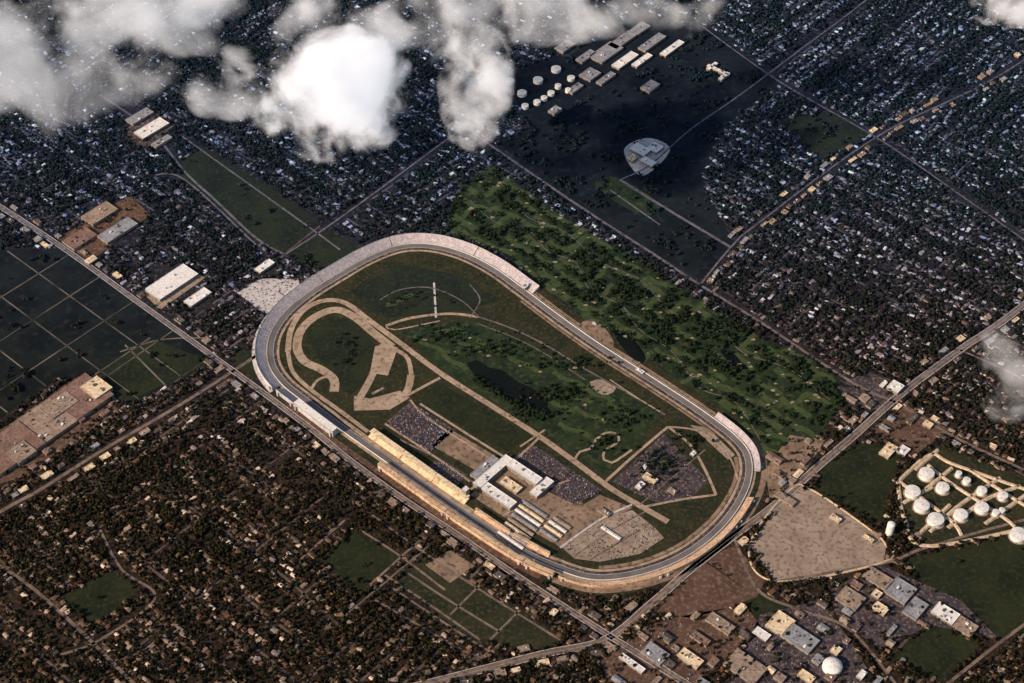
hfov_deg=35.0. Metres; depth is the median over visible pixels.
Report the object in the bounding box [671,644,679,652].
workshop building
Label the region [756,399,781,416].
fairway
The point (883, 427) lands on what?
workshop building
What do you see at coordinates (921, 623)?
workshop building
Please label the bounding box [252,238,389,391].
concourse
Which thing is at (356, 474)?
shop building
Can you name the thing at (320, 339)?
infield lawn
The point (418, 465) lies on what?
grandstand
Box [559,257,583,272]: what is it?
fairway
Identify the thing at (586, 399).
fairway
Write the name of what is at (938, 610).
warehouse
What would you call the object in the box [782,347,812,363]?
fairway
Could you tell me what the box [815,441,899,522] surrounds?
grass field
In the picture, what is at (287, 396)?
grandstand
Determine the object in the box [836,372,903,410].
roadside lot
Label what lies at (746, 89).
road
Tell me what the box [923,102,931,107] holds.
shop building
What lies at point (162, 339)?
farm track
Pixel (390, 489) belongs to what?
road
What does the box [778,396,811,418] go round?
fairway
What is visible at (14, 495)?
shop building
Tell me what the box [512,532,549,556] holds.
grandstand
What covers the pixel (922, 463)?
earth bank
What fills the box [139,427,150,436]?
shop building
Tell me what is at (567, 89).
storage tank
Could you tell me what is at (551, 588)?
shop building
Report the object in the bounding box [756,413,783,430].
fairway
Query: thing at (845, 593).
warehouse
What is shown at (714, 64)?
warehouse
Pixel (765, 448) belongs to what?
fairway
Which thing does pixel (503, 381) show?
pond
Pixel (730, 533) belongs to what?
pavement
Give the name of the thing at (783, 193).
shop building
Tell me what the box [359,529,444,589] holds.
access road
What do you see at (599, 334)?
sand area
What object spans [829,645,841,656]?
workshop building
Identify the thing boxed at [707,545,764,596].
bare field
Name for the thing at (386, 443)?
grandstand
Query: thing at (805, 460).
workshop building
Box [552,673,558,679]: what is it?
house
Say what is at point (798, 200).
shop building
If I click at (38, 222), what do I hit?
shop building
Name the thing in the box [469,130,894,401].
road
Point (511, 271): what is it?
grandstand
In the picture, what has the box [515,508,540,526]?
garage row
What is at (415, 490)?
grandstand
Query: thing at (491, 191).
fairway
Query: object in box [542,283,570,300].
fairway
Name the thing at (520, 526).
garage row
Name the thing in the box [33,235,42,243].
shop building
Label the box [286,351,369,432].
service road
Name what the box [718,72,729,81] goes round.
warehouse
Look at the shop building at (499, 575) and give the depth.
4099.45 m
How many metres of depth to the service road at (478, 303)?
4816.86 m
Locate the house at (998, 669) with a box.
[996,667,1004,675]
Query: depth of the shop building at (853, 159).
5285.18 m
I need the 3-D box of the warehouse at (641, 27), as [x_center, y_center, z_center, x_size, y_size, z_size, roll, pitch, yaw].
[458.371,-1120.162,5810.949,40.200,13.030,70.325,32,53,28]
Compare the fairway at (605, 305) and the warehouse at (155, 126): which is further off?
the warehouse at (155, 126)
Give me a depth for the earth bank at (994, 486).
4310.85 m
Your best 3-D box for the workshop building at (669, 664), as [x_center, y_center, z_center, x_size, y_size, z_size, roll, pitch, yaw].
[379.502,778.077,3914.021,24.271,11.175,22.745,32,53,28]
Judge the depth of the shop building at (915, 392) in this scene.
4548.91 m
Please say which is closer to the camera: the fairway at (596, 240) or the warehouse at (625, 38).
the fairway at (596, 240)
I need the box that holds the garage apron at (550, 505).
[470,469,582,531]
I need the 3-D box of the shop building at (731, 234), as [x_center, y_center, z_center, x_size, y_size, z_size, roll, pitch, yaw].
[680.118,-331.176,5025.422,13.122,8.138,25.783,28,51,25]
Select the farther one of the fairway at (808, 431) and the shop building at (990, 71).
the shop building at (990, 71)
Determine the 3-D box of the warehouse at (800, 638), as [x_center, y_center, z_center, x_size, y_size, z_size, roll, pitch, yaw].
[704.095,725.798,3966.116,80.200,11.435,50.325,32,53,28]
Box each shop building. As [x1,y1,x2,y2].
[5,217,14,223]
[10,204,18,210]
[11,491,19,498]
[18,485,28,493]
[19,502,27,509]
[20,226,30,232]
[33,218,41,225]
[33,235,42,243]
[40,241,48,248]
[40,470,53,480]
[55,233,61,238]
[56,462,64,469]
[67,473,78,481]
[80,249,87,255]
[82,462,95,471]
[90,442,99,450]
[96,262,102,267]
[99,451,110,460]
[112,271,122,278]
[117,428,125,433]
[127,437,137,445]
[137,292,145,298]
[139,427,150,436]
[174,315,184,324]
[194,329,204,337]
[196,380,202,386]
[201,336,210,344]
[203,357,213,364]
[213,365,224,373]
[216,381,227,390]
[230,380,241,387]
[250,392,258,399]
[282,417,289,424]
[292,426,300,431]
[302,433,310,440]
[312,441,320,448]
[321,448,329,455]
[330,453,340,462]
[342,461,350,469]
[353,471,359,478]
[373,489,385,499]
[386,497,397,506]
[388,677,397,682]
[401,506,409,513]
[423,669,430,675]
[426,521,434,527]
[439,529,449,538]
[446,537,457,548]
[460,677,472,682]
[472,652,482,661]
[483,561,494,570]
[493,570,506,580]
[494,668,506,678]
[511,666,520,673]
[517,644,529,653]
[537,658,549,667]
[547,584,557,594]
[549,608,558,616]
[556,655,568,661]
[579,624,587,631]
[588,610,601,620]
[589,631,598,639]
[589,649,601,657]
[602,640,614,651]
[625,600,637,612]
[696,676,709,682]
[723,261,731,266]
[728,231,735,237]
[728,250,736,257]
[733,226,742,232]
[737,244,743,249]
[737,536,749,546]
[740,236,748,244]
[768,218,776,224]
[780,191,787,196]
[781,209,788,215]
[793,198,800,203]
[804,174,810,179]
[808,186,815,192]
[820,161,828,168]
[823,174,832,181]
[824,439,833,447]
[843,425,850,431]
[845,144,853,150]
[848,156,856,162]
[848,415,858,425]
[857,151,866,157]
[861,411,868,417]
[865,400,875,408]
[869,127,877,133]
[892,403,902,411]
[894,125,903,131]
[899,111,908,117]
[910,118,918,124]
[912,389,918,396]
[919,358,928,365]
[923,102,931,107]
[928,377,938,385]
[930,97,938,103]
[930,415,939,421]
[936,432,946,440]
[938,346,948,354]
[951,440,960,446]
[953,356,961,362]
[956,335,965,342]
[972,345,979,352]
[977,73,986,79]
[982,313,991,321]
[984,337,994,345]
[986,69,994,74]
[989,442,997,450]
[999,76,1007,82]
[1000,326,1009,333]
[1012,317,1019,322]
[1013,52,1020,57]
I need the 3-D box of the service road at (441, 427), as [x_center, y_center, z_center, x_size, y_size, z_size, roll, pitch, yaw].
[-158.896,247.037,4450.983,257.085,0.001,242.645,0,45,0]
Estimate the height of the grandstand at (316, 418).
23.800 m
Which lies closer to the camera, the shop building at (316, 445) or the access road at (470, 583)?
the access road at (470, 583)
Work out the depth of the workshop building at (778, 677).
3883.91 m
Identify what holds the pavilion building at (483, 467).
on the ground at (158, 270)
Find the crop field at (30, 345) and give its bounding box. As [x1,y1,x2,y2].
[0,248,210,417]
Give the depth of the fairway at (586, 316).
4766.73 m
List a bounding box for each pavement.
[415,301,1023,682]
[444,310,1021,682]
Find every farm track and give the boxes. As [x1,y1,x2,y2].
[0,255,67,297]
[0,277,98,340]
[0,295,139,399]
[0,301,132,389]
[0,350,45,386]
[7,251,182,377]
[91,337,149,376]
[102,331,171,379]
[120,337,203,351]
[124,345,170,389]
[174,361,202,381]
[285,226,319,252]
[340,544,429,618]
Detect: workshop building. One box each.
[29,460,39,470]
[42,447,52,455]
[78,416,85,422]
[84,255,97,264]
[99,408,109,417]
[611,674,626,682]
[635,630,648,641]
[651,675,661,682]
[658,630,673,644]
[663,658,675,670]
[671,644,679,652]
[690,611,699,620]
[707,656,719,667]
[733,603,746,615]
[738,628,750,641]
[752,626,770,641]
[766,451,783,465]
[766,642,773,650]
[767,665,775,674]
[773,469,784,478]
[773,671,786,682]
[778,478,786,485]
[785,475,796,484]
[792,468,803,478]
[794,609,804,618]
[797,668,815,682]
[800,455,810,465]
[804,438,811,443]
[811,653,823,665]
[816,599,828,608]
[816,623,829,634]
[824,673,836,682]
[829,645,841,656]
[839,615,850,625]
[841,607,852,616]
[842,392,856,404]
[842,636,850,644]
[849,579,862,591]
[852,622,861,632]
[856,669,866,680]
[858,393,870,403]
[871,589,882,599]
[873,676,882,682]
[879,380,887,387]
[879,423,890,432]
[885,638,895,648]
[886,624,897,636]
[887,414,895,422]
[906,413,918,424]
[917,619,927,627]
[922,420,933,428]
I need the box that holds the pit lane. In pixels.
[329,409,556,559]
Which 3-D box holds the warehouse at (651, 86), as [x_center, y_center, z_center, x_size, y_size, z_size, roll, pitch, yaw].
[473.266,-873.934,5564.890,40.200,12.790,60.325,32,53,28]
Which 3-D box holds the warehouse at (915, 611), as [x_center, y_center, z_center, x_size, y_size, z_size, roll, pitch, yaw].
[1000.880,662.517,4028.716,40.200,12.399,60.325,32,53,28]
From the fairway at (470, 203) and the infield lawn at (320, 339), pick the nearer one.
the infield lawn at (320, 339)
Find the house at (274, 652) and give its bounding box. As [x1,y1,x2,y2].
[271,649,279,656]
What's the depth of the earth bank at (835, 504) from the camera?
4157.02 m
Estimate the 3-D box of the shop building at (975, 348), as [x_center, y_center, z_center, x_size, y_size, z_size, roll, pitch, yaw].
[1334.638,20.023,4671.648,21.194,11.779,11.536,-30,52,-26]
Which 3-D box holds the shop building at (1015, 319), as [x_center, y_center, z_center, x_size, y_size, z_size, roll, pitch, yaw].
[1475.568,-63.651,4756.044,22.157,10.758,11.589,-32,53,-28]
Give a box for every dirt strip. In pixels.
[520,301,714,434]
[534,292,715,415]
[599,457,738,568]
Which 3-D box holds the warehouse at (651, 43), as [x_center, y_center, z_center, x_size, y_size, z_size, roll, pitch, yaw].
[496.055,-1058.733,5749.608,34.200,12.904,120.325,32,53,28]
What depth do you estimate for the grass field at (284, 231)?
5142.98 m
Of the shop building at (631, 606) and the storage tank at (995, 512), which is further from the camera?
the storage tank at (995, 512)
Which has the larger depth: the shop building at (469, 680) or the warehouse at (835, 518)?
the warehouse at (835, 518)
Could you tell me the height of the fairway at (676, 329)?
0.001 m
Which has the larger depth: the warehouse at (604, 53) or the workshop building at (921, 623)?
the warehouse at (604, 53)
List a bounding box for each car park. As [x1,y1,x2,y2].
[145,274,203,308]
[237,278,298,313]
[386,402,454,450]
[426,550,473,582]
[428,458,466,485]
[512,445,601,504]
[624,138,669,175]
[767,435,824,497]
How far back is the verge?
4513.22 m
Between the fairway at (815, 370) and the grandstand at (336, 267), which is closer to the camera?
the fairway at (815, 370)
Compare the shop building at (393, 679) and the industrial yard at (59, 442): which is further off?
the industrial yard at (59, 442)
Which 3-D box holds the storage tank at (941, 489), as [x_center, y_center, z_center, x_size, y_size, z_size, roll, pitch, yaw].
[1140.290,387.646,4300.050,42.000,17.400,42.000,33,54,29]
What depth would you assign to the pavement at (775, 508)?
4291.44 m
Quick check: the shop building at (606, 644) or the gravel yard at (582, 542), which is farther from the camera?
the gravel yard at (582, 542)
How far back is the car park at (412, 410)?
4467.76 m
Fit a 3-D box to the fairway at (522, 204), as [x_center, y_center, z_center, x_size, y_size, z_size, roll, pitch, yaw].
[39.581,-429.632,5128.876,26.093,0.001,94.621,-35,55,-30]
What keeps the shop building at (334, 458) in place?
on the ground at (158, 270)
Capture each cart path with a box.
[470,200,759,439]
[500,175,829,399]
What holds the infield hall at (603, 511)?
on the ground at (158, 270)
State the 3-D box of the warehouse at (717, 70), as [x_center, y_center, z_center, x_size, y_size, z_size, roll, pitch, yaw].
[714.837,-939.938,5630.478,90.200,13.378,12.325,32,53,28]
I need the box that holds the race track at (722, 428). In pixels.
[267,243,751,578]
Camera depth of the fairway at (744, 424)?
4452.55 m
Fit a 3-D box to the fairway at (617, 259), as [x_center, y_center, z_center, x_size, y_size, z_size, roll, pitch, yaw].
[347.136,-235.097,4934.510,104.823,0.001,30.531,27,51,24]
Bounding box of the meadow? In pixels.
[496,20,778,279]
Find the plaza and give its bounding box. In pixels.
[434,428,499,469]
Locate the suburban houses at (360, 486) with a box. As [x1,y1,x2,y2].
[0,0,1023,682]
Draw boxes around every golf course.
[401,320,658,473]
[446,166,843,463]
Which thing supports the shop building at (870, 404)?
on the ground at (158, 270)
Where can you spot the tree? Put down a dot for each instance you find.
(542, 414)
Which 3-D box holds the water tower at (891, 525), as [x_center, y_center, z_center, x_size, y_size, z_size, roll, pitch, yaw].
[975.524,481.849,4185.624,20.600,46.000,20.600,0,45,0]
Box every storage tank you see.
[517,89,526,97]
[521,103,528,109]
[533,76,542,84]
[533,99,540,105]
[541,95,546,101]
[547,90,554,96]
[551,65,560,73]
[555,83,560,89]
[565,87,570,93]
[567,75,574,81]
[903,485,920,500]
[912,499,929,514]
[917,467,934,482]
[925,512,944,528]
[934,482,949,495]
[951,508,968,522]
[953,470,962,478]
[961,477,970,486]
[973,501,989,515]
[975,485,987,497]
[990,509,999,518]
[996,491,1008,502]
[998,507,1005,515]
[1008,527,1023,544]
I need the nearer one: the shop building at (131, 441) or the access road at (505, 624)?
the access road at (505, 624)
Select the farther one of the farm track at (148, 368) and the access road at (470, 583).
the farm track at (148, 368)
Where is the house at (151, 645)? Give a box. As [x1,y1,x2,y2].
[147,642,155,649]
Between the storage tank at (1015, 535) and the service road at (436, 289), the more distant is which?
the service road at (436, 289)
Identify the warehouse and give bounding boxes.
[62,226,96,251]
[81,201,117,226]
[97,217,137,244]
[125,107,153,125]
[134,117,168,139]
[145,264,198,301]
[151,134,172,149]
[184,287,211,308]
[254,259,274,273]
[548,105,561,115]
[554,39,575,53]
[569,82,583,94]
[575,49,596,63]
[579,67,600,81]
[589,41,622,63]
[596,71,615,85]
[608,30,636,48]
[611,51,638,69]
[619,653,645,674]
[630,21,650,35]
[631,53,652,68]
[638,33,665,52]
[640,80,659,93]
[640,641,669,666]
[660,40,684,57]
[676,647,703,670]
[689,630,710,647]
[705,611,734,635]
[706,62,717,70]
[707,64,729,77]
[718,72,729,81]
[722,648,767,682]
[765,610,795,637]
[774,490,796,507]
[782,623,819,654]
[829,513,841,523]
[834,586,865,611]
[862,534,873,543]
[862,566,894,590]
[871,601,888,616]
[878,442,897,459]
[883,576,916,604]
[886,380,904,394]
[896,444,910,456]
[902,596,928,621]
[931,601,960,626]
[952,616,978,636]
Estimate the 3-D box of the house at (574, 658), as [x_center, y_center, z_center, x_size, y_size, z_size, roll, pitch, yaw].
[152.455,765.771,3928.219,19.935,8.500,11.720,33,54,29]
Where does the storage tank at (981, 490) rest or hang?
on the ground at (158, 270)
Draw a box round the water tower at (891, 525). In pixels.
[885,521,895,536]
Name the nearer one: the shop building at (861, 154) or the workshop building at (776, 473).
the workshop building at (776, 473)
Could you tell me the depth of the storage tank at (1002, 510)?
4241.04 m
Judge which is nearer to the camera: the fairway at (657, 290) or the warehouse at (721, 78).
the fairway at (657, 290)
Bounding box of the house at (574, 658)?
[571,654,577,662]
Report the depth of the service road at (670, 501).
4279.13 m
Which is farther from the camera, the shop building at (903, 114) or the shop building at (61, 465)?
the shop building at (903, 114)
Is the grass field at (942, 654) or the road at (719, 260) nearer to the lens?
the grass field at (942, 654)
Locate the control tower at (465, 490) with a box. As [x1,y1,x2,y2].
[462,486,469,496]
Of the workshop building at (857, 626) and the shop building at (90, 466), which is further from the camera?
the shop building at (90, 466)
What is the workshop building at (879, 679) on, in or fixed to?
on the ground at (158, 270)
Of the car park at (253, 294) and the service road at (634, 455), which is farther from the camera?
the car park at (253, 294)
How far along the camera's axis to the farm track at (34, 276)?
4894.87 m
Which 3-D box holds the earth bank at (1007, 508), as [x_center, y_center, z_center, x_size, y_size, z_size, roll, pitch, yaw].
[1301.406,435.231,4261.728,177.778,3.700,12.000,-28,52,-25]
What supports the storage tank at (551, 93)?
on the ground at (158, 270)
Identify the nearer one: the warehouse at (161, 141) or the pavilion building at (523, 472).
the pavilion building at (523, 472)
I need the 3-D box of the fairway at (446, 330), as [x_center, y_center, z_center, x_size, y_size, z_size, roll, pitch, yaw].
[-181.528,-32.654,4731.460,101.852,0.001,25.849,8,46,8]
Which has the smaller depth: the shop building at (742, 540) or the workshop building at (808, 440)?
the shop building at (742, 540)
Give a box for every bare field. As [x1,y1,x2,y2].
[655,562,755,617]
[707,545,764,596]
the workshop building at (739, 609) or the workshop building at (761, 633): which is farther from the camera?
the workshop building at (739, 609)
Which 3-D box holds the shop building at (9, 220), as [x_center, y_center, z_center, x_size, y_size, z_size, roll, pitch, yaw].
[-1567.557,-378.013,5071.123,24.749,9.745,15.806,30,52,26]
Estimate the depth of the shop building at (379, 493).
4289.08 m
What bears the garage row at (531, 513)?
on the ground at (158, 270)
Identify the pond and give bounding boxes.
[467,360,547,409]
[616,334,645,362]
[720,349,744,367]
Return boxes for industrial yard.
[0,378,118,482]
[60,196,149,258]
[122,108,173,149]
[570,10,698,99]
[600,606,759,682]
[728,601,873,682]
[830,565,999,648]
[871,406,947,453]
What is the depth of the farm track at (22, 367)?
4630.50 m
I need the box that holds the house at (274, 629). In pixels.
[270,626,278,632]
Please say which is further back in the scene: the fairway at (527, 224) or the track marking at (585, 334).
the fairway at (527, 224)
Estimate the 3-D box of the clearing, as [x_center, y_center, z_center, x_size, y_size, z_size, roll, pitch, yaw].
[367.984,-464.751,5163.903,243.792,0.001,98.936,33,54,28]
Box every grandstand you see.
[255,328,280,389]
[259,274,322,331]
[276,388,297,406]
[293,399,339,436]
[317,237,391,280]
[368,428,404,457]
[378,461,447,515]
[390,233,477,254]
[400,450,436,480]
[432,473,469,503]
[446,509,524,564]
[474,247,538,293]
[474,507,510,534]
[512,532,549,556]
[523,559,555,578]
[558,571,662,587]
[660,522,737,575]
[714,412,761,471]
[732,497,754,524]
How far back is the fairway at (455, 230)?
5043.93 m
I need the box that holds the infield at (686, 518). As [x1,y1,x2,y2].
[276,249,742,571]
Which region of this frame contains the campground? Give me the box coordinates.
[612,434,707,501]
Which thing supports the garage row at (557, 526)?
on the ground at (158, 270)
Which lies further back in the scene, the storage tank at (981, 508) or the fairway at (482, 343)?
the fairway at (482, 343)
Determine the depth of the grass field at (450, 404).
4488.92 m
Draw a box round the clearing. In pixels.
[595,177,658,214]
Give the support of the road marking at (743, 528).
on the road at (636, 616)
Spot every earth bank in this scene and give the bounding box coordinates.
[748,483,894,581]
[896,481,1023,547]
[898,453,1023,489]
[900,481,963,535]
[902,485,932,503]
[914,449,939,470]
[918,504,951,535]
[923,466,952,488]
[927,464,1015,527]
[928,476,1000,532]
[946,484,1020,528]
[970,470,1023,506]
[983,494,1023,524]
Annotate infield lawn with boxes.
[305,318,374,393]
[351,265,498,317]
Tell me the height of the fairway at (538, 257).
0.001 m
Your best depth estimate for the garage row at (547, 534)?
4193.85 m
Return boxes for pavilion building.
[470,455,498,479]
[473,454,511,490]
[480,482,516,510]
[499,476,522,494]
[506,459,542,486]
[529,476,553,498]
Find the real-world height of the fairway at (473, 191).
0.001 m
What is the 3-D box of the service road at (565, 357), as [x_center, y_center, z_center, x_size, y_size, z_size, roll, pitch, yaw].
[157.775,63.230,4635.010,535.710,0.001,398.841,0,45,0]
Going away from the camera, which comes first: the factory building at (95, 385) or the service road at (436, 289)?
the factory building at (95, 385)
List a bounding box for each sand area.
[580,320,613,349]
[590,380,615,394]
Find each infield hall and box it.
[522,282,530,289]
[597,506,610,517]
[601,526,620,540]
[635,367,644,374]
[635,481,644,490]
[642,472,658,485]
[667,487,676,494]
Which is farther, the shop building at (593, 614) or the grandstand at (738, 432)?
the grandstand at (738, 432)
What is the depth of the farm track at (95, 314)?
4778.39 m
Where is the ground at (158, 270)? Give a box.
[0,0,1023,682]
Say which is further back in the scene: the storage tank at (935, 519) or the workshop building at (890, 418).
the workshop building at (890, 418)
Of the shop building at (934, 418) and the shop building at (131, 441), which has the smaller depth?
the shop building at (131, 441)
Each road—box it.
[0,205,688,682]
[0,355,254,512]
[0,564,134,682]
[60,530,155,655]
[99,94,284,254]
[155,173,256,244]
[180,134,339,249]
[277,250,741,571]
[280,130,459,257]
[285,298,668,522]
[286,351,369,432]
[292,307,394,391]
[300,519,345,559]
[310,375,330,389]
[357,373,414,396]
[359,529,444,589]
[367,511,559,639]
[370,539,420,584]
[372,387,384,393]
[375,599,469,654]
[380,287,478,315]
[384,574,479,639]
[385,423,469,481]
[386,313,477,325]
[386,320,439,329]
[391,587,489,651]
[397,349,413,379]
[399,567,499,631]
[400,439,559,544]
[406,377,440,395]
[409,399,488,457]
[419,302,1023,682]
[419,403,503,456]
[433,283,436,317]
[450,584,480,614]
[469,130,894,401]
[469,284,480,317]
[470,436,540,489]
[475,315,664,414]
[478,323,584,379]
[490,609,520,639]
[505,479,569,514]
[520,429,544,446]
[560,504,631,547]
[573,431,632,462]
[575,511,644,555]
[590,529,639,559]
[601,426,667,484]
[610,190,660,224]
[610,379,659,411]
[619,179,729,246]
[621,0,865,178]
[640,449,704,504]
[640,494,715,508]
[667,427,716,494]
[668,426,738,479]
[700,25,1023,239]
[700,59,1023,283]
[734,540,895,682]
[775,519,1023,582]
[894,401,1023,469]
[947,623,1023,682]
[962,351,1023,379]
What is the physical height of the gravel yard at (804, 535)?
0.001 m
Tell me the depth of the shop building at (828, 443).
4416.87 m
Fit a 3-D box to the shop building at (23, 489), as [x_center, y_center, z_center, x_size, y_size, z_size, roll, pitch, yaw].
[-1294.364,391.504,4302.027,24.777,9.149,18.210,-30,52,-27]
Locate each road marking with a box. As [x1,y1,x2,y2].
[1,207,684,682]
[458,307,1020,675]
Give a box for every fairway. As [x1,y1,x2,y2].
[386,293,413,306]
[412,335,447,353]
[433,325,466,333]
[441,353,468,370]
[450,212,476,230]
[450,226,462,236]
[450,336,489,353]
[454,177,478,194]
[456,205,474,220]
[459,229,486,245]
[463,198,492,212]
[474,338,504,350]
[483,182,502,196]
[484,241,515,256]
[490,205,521,220]
[490,216,509,227]
[491,177,510,189]
[502,351,539,372]
[504,236,531,253]
[505,181,536,199]
[514,198,535,212]
[515,260,537,277]
[520,219,542,231]
[522,234,549,252]
[533,215,565,235]
[534,254,562,269]
[537,267,560,287]
[540,206,571,225]
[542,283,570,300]
[544,395,575,414]
[546,240,573,255]
[552,371,587,388]
[557,422,591,437]
[558,271,583,288]
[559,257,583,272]
[567,392,593,403]
[568,227,587,238]
[568,234,588,250]
[572,299,604,317]
[572,406,606,423]
[580,312,608,328]
[584,387,615,402]
[590,235,612,250]
[594,264,610,278]
[596,297,616,311]
[600,283,613,297]
[606,401,633,417]
[609,319,642,339]
[611,267,639,282]
[612,256,641,270]
[620,307,643,322]
[638,277,665,296]
[639,300,663,319]
[644,350,653,361]
[645,275,672,287]
[645,295,660,307]
[653,347,682,363]
[665,301,684,314]
[669,346,695,360]
[671,325,696,342]
[680,372,696,383]
[681,301,711,317]
[686,366,707,384]
[694,299,711,308]
[705,367,726,381]
[706,377,736,393]
[713,351,726,359]
[718,398,752,417]
[733,350,754,370]
[736,390,758,406]
[737,345,760,359]
[739,333,756,346]
[740,421,770,440]
[755,379,782,395]
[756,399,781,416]
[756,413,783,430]
[758,392,783,408]
[760,442,783,456]
[765,345,791,365]
[765,428,789,443]
[773,367,800,382]
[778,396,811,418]
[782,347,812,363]
[783,416,816,437]
[790,391,808,404]
[803,373,819,385]
[805,392,831,405]
[807,364,835,381]
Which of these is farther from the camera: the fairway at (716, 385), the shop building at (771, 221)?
the shop building at (771, 221)
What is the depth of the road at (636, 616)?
4204.22 m
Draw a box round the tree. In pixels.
[0,0,1023,682]
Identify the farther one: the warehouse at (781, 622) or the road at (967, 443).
the road at (967, 443)
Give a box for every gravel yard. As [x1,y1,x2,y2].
[536,495,630,546]
[562,510,663,561]
[691,425,734,458]
[751,490,885,579]
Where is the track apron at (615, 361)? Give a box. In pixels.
[274,248,745,573]
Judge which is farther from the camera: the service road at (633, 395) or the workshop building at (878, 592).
the service road at (633, 395)
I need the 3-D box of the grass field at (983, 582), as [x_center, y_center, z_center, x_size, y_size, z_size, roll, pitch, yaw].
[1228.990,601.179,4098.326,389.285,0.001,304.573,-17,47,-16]
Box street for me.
[0,0,1023,682]
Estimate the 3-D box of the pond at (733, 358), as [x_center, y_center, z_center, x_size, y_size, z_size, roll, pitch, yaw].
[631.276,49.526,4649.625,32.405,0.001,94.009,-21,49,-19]
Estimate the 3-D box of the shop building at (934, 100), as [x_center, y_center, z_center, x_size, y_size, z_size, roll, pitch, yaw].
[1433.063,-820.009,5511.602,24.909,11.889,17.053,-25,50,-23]
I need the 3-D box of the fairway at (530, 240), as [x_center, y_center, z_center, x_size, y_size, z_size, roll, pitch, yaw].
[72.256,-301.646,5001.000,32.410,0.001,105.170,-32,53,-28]
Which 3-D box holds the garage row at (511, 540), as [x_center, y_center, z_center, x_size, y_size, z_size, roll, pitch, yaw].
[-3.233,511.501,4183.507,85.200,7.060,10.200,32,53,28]
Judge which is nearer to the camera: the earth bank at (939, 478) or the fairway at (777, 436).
the earth bank at (939, 478)
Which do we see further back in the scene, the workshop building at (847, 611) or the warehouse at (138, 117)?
the warehouse at (138, 117)
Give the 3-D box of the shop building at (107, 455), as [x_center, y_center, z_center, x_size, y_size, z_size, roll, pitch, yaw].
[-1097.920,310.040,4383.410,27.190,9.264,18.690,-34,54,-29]
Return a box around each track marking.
[267,244,751,579]
[273,247,745,574]
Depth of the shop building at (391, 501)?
4268.32 m
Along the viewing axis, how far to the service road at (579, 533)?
4219.84 m
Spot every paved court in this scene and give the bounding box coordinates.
[354,391,409,410]
[370,343,397,375]
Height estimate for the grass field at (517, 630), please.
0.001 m
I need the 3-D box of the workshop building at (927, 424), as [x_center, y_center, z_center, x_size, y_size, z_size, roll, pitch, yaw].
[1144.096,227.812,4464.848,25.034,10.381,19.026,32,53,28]
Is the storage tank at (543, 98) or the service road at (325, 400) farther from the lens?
the storage tank at (543, 98)
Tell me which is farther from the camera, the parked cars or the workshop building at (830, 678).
the parked cars
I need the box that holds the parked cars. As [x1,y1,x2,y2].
[235,277,704,556]
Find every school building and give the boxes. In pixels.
[626,154,637,163]
[629,143,650,157]
[639,156,656,168]
[647,142,663,154]
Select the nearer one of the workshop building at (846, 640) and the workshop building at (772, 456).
the workshop building at (846, 640)
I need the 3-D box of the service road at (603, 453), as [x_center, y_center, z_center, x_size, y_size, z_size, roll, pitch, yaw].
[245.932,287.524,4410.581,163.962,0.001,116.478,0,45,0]
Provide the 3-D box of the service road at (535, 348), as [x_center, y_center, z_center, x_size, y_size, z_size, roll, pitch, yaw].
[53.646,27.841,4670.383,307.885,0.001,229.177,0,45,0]
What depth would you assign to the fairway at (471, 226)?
5070.79 m
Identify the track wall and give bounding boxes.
[267,243,752,580]
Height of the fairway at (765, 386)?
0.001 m
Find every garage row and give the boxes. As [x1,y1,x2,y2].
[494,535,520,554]
[497,530,523,549]
[504,521,530,539]
[508,517,534,535]
[509,531,526,544]
[511,512,537,531]
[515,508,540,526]
[518,504,544,522]
[521,499,547,518]
[539,528,557,541]
[544,524,562,537]
[548,520,566,533]
[553,516,571,529]
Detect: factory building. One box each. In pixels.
[0,420,46,476]
[5,440,37,466]
[9,398,80,444]
[39,391,77,418]
[48,373,113,419]
[80,375,112,399]
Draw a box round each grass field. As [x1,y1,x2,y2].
[63,571,138,624]
[92,338,205,404]
[180,148,318,252]
[232,345,255,379]
[288,229,360,269]
[320,532,398,592]
[396,560,562,649]
[420,382,530,451]
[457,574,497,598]
[742,590,786,619]
[781,110,868,157]
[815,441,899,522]
[891,625,977,681]
[903,537,1023,639]
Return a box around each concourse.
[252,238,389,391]
[266,243,755,581]
[286,404,541,578]
[552,438,766,592]
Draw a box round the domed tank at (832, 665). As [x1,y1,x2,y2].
[822,657,842,674]
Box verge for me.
[251,243,768,594]
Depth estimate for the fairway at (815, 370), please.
4608.57 m
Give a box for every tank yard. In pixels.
[500,55,599,127]
[896,445,1023,543]
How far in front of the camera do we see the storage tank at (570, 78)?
5591.44 m
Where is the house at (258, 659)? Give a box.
[253,656,260,663]
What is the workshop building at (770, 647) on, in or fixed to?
on the ground at (158, 270)

